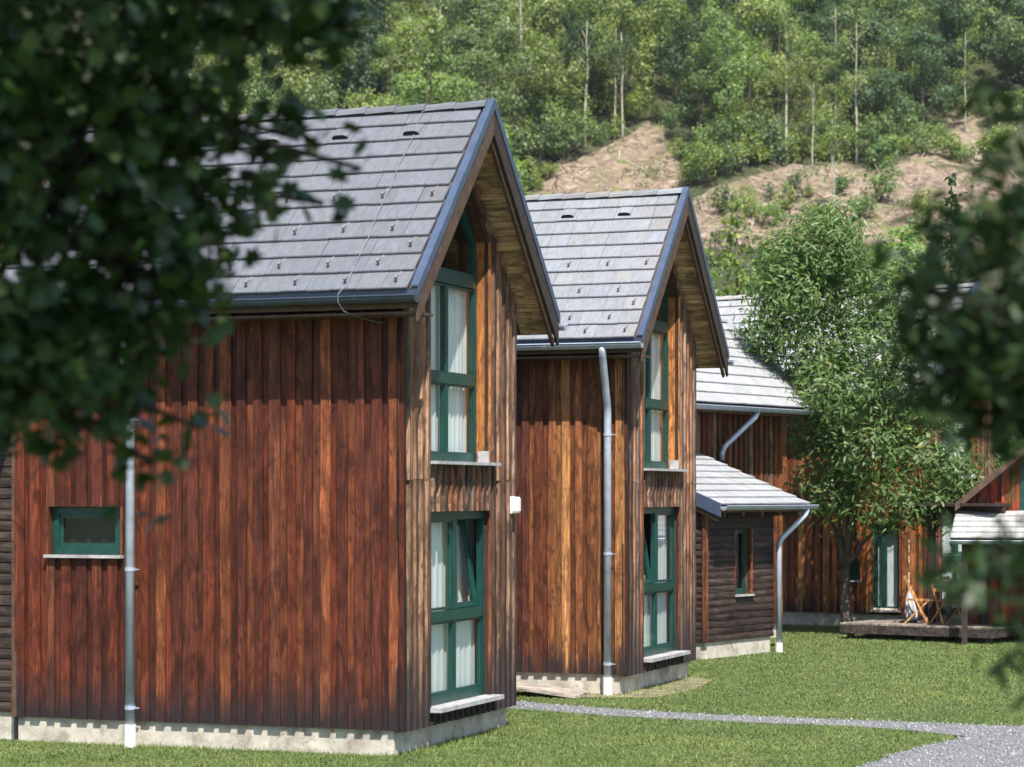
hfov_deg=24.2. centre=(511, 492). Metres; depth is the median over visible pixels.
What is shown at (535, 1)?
leafy tree
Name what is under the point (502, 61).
leafy tree
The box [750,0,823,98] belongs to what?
leafy tree
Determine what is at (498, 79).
leafy tree
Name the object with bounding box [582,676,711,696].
bare soil
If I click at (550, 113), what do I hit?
shrub
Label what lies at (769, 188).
shrub
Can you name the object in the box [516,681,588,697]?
wooden ramp
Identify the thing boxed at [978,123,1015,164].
shrub
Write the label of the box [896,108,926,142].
shrub
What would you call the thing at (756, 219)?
brushwood
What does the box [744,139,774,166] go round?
shrub
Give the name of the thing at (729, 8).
leafy tree
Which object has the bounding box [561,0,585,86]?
spruce tree
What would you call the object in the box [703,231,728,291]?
larch tree
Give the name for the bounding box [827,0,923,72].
leafy tree
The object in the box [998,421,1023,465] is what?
garden tree
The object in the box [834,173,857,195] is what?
shrub
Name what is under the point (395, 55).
leafy tree
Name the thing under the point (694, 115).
leafy tree
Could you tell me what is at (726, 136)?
shrub
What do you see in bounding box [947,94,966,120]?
shrub
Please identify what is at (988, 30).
leafy tree
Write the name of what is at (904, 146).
shrub
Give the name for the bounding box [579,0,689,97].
leafy tree
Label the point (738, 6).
leafy tree
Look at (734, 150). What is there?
shrub
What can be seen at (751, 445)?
house wing
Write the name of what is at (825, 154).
shrub
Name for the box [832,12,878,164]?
slender tree
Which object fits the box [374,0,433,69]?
leafy tree
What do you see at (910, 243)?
willow tree
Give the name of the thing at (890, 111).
shrub
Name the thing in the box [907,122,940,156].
shrub
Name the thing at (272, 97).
leafy tree
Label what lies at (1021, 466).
window
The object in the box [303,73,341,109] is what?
leafy tree
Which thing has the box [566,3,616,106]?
leafy tree
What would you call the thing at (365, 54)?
leafy tree
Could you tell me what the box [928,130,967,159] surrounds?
shrub
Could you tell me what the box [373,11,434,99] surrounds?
leafy tree
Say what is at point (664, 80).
leafy tree
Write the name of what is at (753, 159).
shrub
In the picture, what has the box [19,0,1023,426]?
hillside
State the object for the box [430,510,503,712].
window
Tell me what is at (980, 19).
leafy tree
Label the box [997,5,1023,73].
leafy tree
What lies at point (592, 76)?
shrub
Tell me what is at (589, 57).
slender tree
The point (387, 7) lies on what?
leafy tree
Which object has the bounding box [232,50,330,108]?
leafy tree
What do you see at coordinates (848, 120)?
shrub
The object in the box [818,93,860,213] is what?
slender tree
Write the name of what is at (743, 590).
window
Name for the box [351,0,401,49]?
leafy tree
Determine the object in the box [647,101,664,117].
shrub
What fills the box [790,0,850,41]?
leafy tree
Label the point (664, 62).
leafy tree
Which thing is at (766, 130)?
shrub
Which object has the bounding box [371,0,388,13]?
leafy tree
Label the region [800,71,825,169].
slender tree
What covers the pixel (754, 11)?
leafy tree
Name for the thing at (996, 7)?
leafy tree
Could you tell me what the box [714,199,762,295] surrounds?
larch tree
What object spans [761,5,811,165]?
slender tree
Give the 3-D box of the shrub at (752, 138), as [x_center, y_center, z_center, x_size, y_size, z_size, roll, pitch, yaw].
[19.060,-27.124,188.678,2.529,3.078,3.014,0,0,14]
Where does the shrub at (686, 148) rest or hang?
on the hillside
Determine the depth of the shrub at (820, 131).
193.96 m
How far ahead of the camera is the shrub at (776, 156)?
188.86 m
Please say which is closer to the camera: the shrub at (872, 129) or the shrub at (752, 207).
the shrub at (752, 207)
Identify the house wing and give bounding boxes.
[696,318,825,637]
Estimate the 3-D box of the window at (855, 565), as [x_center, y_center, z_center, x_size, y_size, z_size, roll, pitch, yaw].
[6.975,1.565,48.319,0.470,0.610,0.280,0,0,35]
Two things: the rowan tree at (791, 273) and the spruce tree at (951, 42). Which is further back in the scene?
the spruce tree at (951, 42)
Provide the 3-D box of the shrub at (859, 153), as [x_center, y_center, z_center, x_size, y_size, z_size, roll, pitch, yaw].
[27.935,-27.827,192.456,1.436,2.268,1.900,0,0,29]
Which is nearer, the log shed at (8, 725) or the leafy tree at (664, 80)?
the log shed at (8, 725)
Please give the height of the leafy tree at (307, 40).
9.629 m
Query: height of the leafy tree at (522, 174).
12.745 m
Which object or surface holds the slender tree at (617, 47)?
on the hillside
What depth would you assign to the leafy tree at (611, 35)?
220.84 m
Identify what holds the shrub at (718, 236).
on the hillside
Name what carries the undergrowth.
on the hillside
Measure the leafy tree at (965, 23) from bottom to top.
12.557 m
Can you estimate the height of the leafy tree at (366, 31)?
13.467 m
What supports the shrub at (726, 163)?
on the hillside
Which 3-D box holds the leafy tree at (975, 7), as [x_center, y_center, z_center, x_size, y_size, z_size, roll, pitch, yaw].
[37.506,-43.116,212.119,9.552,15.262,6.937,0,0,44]
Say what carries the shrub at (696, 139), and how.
on the hillside
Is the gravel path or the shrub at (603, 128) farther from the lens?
the shrub at (603, 128)
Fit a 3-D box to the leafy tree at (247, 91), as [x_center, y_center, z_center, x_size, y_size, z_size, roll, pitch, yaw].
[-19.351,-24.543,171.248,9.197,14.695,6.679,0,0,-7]
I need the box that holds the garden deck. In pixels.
[840,616,1022,643]
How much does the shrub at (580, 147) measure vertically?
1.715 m
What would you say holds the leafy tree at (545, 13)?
on the hillside
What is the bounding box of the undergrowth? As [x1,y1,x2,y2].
[525,112,1009,247]
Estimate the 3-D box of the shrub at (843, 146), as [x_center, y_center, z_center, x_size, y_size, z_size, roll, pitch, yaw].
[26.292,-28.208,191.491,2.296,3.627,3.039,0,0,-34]
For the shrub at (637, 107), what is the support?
on the hillside
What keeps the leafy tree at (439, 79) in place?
on the hillside
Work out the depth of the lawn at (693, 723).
28.73 m
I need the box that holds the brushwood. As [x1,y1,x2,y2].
[528,115,1020,250]
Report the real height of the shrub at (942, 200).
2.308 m
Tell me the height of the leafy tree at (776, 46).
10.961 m
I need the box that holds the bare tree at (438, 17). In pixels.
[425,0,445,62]
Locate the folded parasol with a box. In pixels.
[900,514,917,622]
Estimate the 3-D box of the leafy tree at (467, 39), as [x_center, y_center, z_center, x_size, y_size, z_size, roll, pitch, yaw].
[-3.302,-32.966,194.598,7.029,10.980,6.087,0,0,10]
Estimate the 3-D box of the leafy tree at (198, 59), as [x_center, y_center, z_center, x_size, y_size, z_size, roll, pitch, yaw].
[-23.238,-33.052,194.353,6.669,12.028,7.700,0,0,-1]
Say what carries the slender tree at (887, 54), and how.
on the hillside
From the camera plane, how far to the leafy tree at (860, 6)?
199.41 m
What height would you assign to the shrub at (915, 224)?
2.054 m
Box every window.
[43,505,123,557]
[430,188,500,465]
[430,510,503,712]
[643,507,689,661]
[644,269,687,471]
[734,530,754,596]
[850,559,861,581]
[869,523,900,612]
[942,339,983,477]
[942,515,961,608]
[1017,461,1023,510]
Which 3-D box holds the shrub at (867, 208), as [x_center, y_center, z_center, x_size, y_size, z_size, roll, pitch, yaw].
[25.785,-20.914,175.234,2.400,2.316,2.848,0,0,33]
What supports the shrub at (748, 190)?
on the hillside
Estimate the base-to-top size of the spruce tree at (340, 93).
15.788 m
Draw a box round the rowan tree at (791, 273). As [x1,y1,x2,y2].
[727,189,1002,633]
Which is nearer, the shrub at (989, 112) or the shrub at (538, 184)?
the shrub at (538, 184)
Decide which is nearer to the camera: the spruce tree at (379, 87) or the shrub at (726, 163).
the shrub at (726, 163)
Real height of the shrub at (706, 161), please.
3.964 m
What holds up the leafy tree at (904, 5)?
on the hillside
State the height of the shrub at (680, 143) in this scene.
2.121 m
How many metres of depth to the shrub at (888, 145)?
189.35 m
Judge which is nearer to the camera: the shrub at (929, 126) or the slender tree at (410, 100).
the slender tree at (410, 100)
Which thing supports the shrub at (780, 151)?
on the hillside
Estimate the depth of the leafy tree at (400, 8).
205.63 m
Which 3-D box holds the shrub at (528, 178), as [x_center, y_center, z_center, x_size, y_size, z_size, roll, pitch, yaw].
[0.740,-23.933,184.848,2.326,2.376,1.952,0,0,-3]
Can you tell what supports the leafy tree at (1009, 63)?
on the hillside
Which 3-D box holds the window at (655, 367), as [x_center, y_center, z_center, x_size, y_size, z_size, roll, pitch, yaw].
[2.030,-2.030,33.674,0.405,3.450,1.890,0,0,20]
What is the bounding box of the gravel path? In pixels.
[507,701,1023,766]
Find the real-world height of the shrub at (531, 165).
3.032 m
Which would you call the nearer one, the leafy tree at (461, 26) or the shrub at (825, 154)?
the shrub at (825, 154)
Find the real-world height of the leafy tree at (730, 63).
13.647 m
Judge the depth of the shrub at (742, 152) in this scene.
187.49 m
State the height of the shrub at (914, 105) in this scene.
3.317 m
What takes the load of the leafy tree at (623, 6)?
on the hillside
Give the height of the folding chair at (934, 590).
0.880 m
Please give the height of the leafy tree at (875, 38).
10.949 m
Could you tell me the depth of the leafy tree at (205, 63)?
190.51 m
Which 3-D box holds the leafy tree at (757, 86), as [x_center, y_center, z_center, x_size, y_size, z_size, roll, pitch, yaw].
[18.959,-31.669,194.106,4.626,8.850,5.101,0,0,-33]
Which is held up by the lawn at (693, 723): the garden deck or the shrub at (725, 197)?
the garden deck
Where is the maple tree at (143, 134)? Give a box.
[0,0,383,532]
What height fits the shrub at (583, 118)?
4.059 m
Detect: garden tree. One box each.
[995,426,1015,468]
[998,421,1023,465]
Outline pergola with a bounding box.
[906,503,1009,624]
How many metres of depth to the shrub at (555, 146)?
191.03 m
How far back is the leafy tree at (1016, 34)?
204.83 m
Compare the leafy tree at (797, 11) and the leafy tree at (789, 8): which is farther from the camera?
the leafy tree at (797, 11)
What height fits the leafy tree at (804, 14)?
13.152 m
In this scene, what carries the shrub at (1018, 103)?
on the hillside
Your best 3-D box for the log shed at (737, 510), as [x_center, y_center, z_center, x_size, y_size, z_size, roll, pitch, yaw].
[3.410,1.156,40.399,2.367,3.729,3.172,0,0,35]
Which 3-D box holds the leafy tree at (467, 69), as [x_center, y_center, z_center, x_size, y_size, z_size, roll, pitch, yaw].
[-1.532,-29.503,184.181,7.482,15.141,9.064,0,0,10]
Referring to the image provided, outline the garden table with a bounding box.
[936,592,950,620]
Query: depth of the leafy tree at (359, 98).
185.87 m
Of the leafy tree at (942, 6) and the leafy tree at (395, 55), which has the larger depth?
the leafy tree at (942, 6)
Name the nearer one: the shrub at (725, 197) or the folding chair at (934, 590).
the folding chair at (934, 590)
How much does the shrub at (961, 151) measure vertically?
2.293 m
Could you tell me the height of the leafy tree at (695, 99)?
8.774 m
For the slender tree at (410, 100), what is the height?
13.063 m
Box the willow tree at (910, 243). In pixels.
[863,219,932,286]
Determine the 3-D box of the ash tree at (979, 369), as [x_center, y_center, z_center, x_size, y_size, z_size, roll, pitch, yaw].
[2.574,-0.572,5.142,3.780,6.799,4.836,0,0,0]
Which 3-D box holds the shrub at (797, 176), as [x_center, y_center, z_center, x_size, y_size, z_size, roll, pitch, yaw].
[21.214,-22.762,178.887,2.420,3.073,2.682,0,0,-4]
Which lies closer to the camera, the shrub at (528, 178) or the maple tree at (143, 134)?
the maple tree at (143, 134)
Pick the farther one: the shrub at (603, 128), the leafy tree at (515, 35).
the leafy tree at (515, 35)
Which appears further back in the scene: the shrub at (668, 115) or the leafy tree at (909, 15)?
the leafy tree at (909, 15)
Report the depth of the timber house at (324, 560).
25.32 m
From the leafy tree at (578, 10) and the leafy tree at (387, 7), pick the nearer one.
the leafy tree at (578, 10)
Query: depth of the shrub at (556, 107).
194.50 m
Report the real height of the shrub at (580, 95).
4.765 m
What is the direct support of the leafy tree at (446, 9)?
on the hillside
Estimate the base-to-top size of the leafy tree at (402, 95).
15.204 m
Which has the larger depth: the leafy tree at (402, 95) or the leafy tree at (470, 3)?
the leafy tree at (470, 3)
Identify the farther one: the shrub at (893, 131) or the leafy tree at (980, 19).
the leafy tree at (980, 19)
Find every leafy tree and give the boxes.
[146,8,201,75]
[185,39,263,97]
[187,60,227,116]
[202,38,296,110]
[203,53,261,117]
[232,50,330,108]
[241,80,282,112]
[244,44,334,112]
[270,75,299,108]
[272,38,328,104]
[300,29,380,109]
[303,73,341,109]
[314,0,391,97]
[316,29,375,102]
[330,95,364,108]
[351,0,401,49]
[354,1,374,56]
[365,4,462,107]
[366,0,396,20]
[366,42,416,106]
[370,0,436,97]
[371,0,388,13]
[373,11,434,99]
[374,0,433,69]
[377,38,482,105]
[389,68,458,105]
[408,0,449,50]
[431,0,473,74]
[431,0,518,114]
[435,0,489,83]
[436,22,510,121]
[441,1,500,82]
[446,53,512,124]
[450,10,544,163]
[474,0,527,90]
[479,0,544,61]
[483,2,569,167]
[502,118,534,194]
[503,0,590,131]
[521,0,572,63]
[521,2,577,33]
[526,3,566,49]
[538,0,597,72]
[565,0,635,91]
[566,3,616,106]
[568,0,664,119]
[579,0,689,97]
[591,0,623,50]
[621,0,687,80]
[635,0,692,42]
[643,0,702,100]
[654,0,750,135]
[671,19,712,108]
[675,32,732,126]
[684,1,771,149]
[691,0,773,65]
[693,0,731,50]
[695,13,758,110]
[701,0,793,135]
[723,0,747,24]
[724,52,779,139]
[730,0,788,55]
[750,0,812,113]
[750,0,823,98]
[775,32,840,153]
[786,0,852,85]
[790,0,835,62]
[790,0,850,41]
[807,1,854,93]
[814,0,896,129]
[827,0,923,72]
[834,0,922,99]
[838,10,913,137]
[855,0,932,99]
[889,0,988,87]
[889,23,957,125]
[890,0,978,111]
[917,0,991,77]
[930,0,1001,67]
[970,0,1006,59]
[974,0,1023,90]
[975,1,1020,22]
[989,0,1023,85]
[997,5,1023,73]
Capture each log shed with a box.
[0,401,17,738]
[694,454,818,658]
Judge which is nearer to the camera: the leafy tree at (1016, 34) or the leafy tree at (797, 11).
the leafy tree at (1016, 34)
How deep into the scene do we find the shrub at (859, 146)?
191.92 m
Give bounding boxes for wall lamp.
[510,496,520,513]
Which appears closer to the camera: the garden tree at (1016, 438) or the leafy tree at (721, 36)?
the garden tree at (1016, 438)
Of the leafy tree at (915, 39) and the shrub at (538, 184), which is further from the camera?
the leafy tree at (915, 39)
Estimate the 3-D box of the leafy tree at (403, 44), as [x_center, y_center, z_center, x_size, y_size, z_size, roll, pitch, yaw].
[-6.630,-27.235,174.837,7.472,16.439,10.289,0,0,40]
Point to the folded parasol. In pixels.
(910, 608)
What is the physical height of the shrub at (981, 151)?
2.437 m
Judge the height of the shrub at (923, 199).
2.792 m
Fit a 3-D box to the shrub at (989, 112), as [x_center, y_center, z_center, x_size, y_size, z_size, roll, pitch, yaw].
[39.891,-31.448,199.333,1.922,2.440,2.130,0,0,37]
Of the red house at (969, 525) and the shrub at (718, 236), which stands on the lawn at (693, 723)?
the red house at (969, 525)
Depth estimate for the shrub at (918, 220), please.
172.35 m
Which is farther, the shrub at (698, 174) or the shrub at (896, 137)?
the shrub at (896, 137)
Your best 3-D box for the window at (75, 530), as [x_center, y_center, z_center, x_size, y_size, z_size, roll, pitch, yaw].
[-4.608,0.410,25.886,1.080,0.720,0.280,0,0,20]
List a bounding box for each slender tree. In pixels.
[380,94,423,105]
[499,0,538,124]
[558,10,603,149]
[593,24,637,141]
[601,31,642,139]
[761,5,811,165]
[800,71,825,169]
[815,0,855,121]
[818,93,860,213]
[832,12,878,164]
[872,25,907,113]
[950,26,981,132]
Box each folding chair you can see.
[903,575,929,623]
[929,576,961,624]
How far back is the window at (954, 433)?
49.37 m
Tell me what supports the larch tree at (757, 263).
on the lawn at (693, 723)
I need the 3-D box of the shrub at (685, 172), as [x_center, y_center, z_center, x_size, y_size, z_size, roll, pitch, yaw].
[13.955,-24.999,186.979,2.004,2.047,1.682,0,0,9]
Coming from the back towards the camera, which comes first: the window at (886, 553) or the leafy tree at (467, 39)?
the leafy tree at (467, 39)
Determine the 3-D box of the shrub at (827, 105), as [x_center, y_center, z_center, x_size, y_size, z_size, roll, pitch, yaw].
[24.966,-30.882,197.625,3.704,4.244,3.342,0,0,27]
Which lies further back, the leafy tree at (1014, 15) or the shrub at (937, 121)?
the leafy tree at (1014, 15)
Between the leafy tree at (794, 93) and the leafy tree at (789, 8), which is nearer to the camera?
the leafy tree at (794, 93)
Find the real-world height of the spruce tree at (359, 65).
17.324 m
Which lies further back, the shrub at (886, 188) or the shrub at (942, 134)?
the shrub at (942, 134)
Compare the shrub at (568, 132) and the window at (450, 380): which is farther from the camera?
the shrub at (568, 132)
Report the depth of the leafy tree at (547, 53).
189.52 m
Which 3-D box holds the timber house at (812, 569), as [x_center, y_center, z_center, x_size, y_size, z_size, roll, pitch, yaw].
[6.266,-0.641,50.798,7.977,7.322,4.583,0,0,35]
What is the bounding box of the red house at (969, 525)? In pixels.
[950,448,1023,644]
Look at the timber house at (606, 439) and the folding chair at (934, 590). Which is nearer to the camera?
the timber house at (606, 439)
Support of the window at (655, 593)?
in the timber house at (606, 439)
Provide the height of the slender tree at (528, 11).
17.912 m
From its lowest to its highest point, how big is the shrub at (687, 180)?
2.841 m
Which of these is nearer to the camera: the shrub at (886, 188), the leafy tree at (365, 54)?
the shrub at (886, 188)
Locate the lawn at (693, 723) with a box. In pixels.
[0,625,1023,766]
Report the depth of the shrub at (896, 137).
193.54 m
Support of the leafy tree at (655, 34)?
on the hillside
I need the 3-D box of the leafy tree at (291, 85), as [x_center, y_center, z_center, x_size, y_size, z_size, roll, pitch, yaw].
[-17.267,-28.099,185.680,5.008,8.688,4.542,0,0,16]
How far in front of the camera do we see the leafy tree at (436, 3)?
225.98 m
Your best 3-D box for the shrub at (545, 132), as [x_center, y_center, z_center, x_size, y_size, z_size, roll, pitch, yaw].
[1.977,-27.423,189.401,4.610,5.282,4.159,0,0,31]
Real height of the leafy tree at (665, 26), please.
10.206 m
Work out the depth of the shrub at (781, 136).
192.92 m
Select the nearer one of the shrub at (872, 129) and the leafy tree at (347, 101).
the leafy tree at (347, 101)
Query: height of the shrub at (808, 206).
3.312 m
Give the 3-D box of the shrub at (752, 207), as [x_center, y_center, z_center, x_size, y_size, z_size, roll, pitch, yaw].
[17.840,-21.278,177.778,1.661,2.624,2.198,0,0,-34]
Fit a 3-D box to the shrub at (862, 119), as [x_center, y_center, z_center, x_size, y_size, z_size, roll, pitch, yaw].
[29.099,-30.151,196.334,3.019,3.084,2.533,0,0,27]
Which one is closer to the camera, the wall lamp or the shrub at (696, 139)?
the wall lamp
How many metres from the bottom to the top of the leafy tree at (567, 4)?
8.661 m
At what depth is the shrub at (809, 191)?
179.28 m
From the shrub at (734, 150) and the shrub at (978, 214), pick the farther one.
the shrub at (734, 150)
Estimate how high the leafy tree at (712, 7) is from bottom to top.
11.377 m
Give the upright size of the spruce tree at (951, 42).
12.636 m
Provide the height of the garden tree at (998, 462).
5.402 m
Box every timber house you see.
[0,98,567,755]
[516,187,734,694]
[697,283,994,625]
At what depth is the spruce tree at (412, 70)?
187.61 m
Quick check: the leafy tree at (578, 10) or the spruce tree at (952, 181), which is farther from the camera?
the leafy tree at (578, 10)
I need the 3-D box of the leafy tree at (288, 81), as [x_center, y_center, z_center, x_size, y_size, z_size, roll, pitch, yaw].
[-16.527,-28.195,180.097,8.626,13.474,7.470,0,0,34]
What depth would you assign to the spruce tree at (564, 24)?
227.61 m
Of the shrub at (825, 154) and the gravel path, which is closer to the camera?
the gravel path
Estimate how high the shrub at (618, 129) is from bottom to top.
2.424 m
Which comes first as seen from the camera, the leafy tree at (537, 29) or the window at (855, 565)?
the window at (855, 565)
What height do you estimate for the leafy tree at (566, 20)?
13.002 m
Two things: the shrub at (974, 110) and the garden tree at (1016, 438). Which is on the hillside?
the shrub at (974, 110)
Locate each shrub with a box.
[514,93,566,149]
[517,115,563,168]
[517,155,541,180]
[518,172,535,191]
[527,99,589,157]
[529,167,545,190]
[535,92,577,122]
[536,117,574,159]
[537,163,560,179]
[545,123,581,162]
[549,83,595,127]
[554,114,574,148]
[558,109,599,157]
[567,139,584,152]
[576,66,631,116]
[579,119,612,142]
[590,127,610,146]
[601,113,625,136]
[628,100,648,123]
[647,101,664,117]
[657,102,689,139]
[666,137,686,157]
[675,153,702,185]
[677,140,698,161]
[679,161,694,176]
[682,138,726,186]
[686,128,716,169]
[687,164,708,184]
[700,138,749,175]
[704,116,746,150]
[709,180,736,213]
[711,149,737,177]
[714,227,731,247]
[722,140,747,166]
[722,193,751,228]
[734,184,758,207]
[735,129,767,163]
[737,106,786,162]
[738,144,752,167]
[740,192,761,217]
[743,139,758,164]
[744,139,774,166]
[749,120,794,166]
[752,200,789,225]
[762,182,775,200]
[771,126,795,152]
[771,182,796,210]
[772,137,810,160]
[773,139,794,160]
[778,130,802,164]
[778,132,825,163]
[781,169,811,202]
[792,93,836,129]
[795,201,836,223]
[801,184,815,197]
[806,116,844,151]
[810,135,830,161]
[818,115,854,135]
[826,119,853,159]
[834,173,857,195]
[843,139,868,158]
[844,193,878,218]
[847,135,866,157]
[850,108,880,139]
[851,113,894,163]
[863,133,901,168]
[863,156,905,202]
[874,104,902,134]
[881,121,901,134]
[886,91,916,125]
[887,133,912,153]
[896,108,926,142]
[898,138,910,154]
[906,212,935,241]
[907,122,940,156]
[907,215,920,233]
[908,185,933,215]
[919,120,946,137]
[928,117,949,128]
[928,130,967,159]
[929,122,957,140]
[933,196,952,216]
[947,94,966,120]
[947,143,979,162]
[969,90,987,117]
[970,135,997,160]
[975,211,983,217]
[977,104,997,127]
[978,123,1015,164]
[996,87,1023,114]
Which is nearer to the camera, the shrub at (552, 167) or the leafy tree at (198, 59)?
the shrub at (552, 167)
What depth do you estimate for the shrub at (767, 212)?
175.74 m
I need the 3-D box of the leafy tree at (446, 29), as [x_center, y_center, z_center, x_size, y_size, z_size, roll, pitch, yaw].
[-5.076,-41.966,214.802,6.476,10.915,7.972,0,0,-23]
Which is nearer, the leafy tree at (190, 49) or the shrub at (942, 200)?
the shrub at (942, 200)
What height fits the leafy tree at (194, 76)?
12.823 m
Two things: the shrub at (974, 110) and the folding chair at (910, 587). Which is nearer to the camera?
the folding chair at (910, 587)
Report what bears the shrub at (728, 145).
on the hillside
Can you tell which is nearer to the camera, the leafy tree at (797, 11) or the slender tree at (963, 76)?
the slender tree at (963, 76)
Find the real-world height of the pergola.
2.230 m
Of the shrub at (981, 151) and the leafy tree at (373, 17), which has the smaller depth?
the shrub at (981, 151)
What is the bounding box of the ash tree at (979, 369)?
[842,67,1023,712]
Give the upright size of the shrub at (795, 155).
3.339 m
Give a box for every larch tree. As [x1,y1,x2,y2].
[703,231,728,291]
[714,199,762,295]
[749,242,767,293]
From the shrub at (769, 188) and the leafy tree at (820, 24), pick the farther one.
the leafy tree at (820, 24)
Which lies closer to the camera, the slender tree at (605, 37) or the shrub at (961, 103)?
the slender tree at (605, 37)
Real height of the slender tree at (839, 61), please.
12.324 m
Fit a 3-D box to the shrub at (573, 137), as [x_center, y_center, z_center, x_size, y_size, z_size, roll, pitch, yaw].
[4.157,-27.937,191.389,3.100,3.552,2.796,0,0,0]
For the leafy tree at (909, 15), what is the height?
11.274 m
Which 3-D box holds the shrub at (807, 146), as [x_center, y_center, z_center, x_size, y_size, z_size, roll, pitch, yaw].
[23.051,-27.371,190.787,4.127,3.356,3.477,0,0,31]
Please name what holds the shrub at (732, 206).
on the hillside
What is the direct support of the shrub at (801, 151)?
on the hillside
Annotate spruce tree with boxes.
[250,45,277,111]
[327,0,372,104]
[336,81,348,108]
[363,0,399,95]
[407,30,420,104]
[559,1,583,35]
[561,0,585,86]
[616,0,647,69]
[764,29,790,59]
[925,172,977,283]
[941,0,969,107]
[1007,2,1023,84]
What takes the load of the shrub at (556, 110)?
on the hillside
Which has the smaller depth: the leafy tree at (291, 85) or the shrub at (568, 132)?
the leafy tree at (291, 85)
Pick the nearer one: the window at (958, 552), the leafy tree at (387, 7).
the window at (958, 552)
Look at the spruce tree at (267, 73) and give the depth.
177.50 m

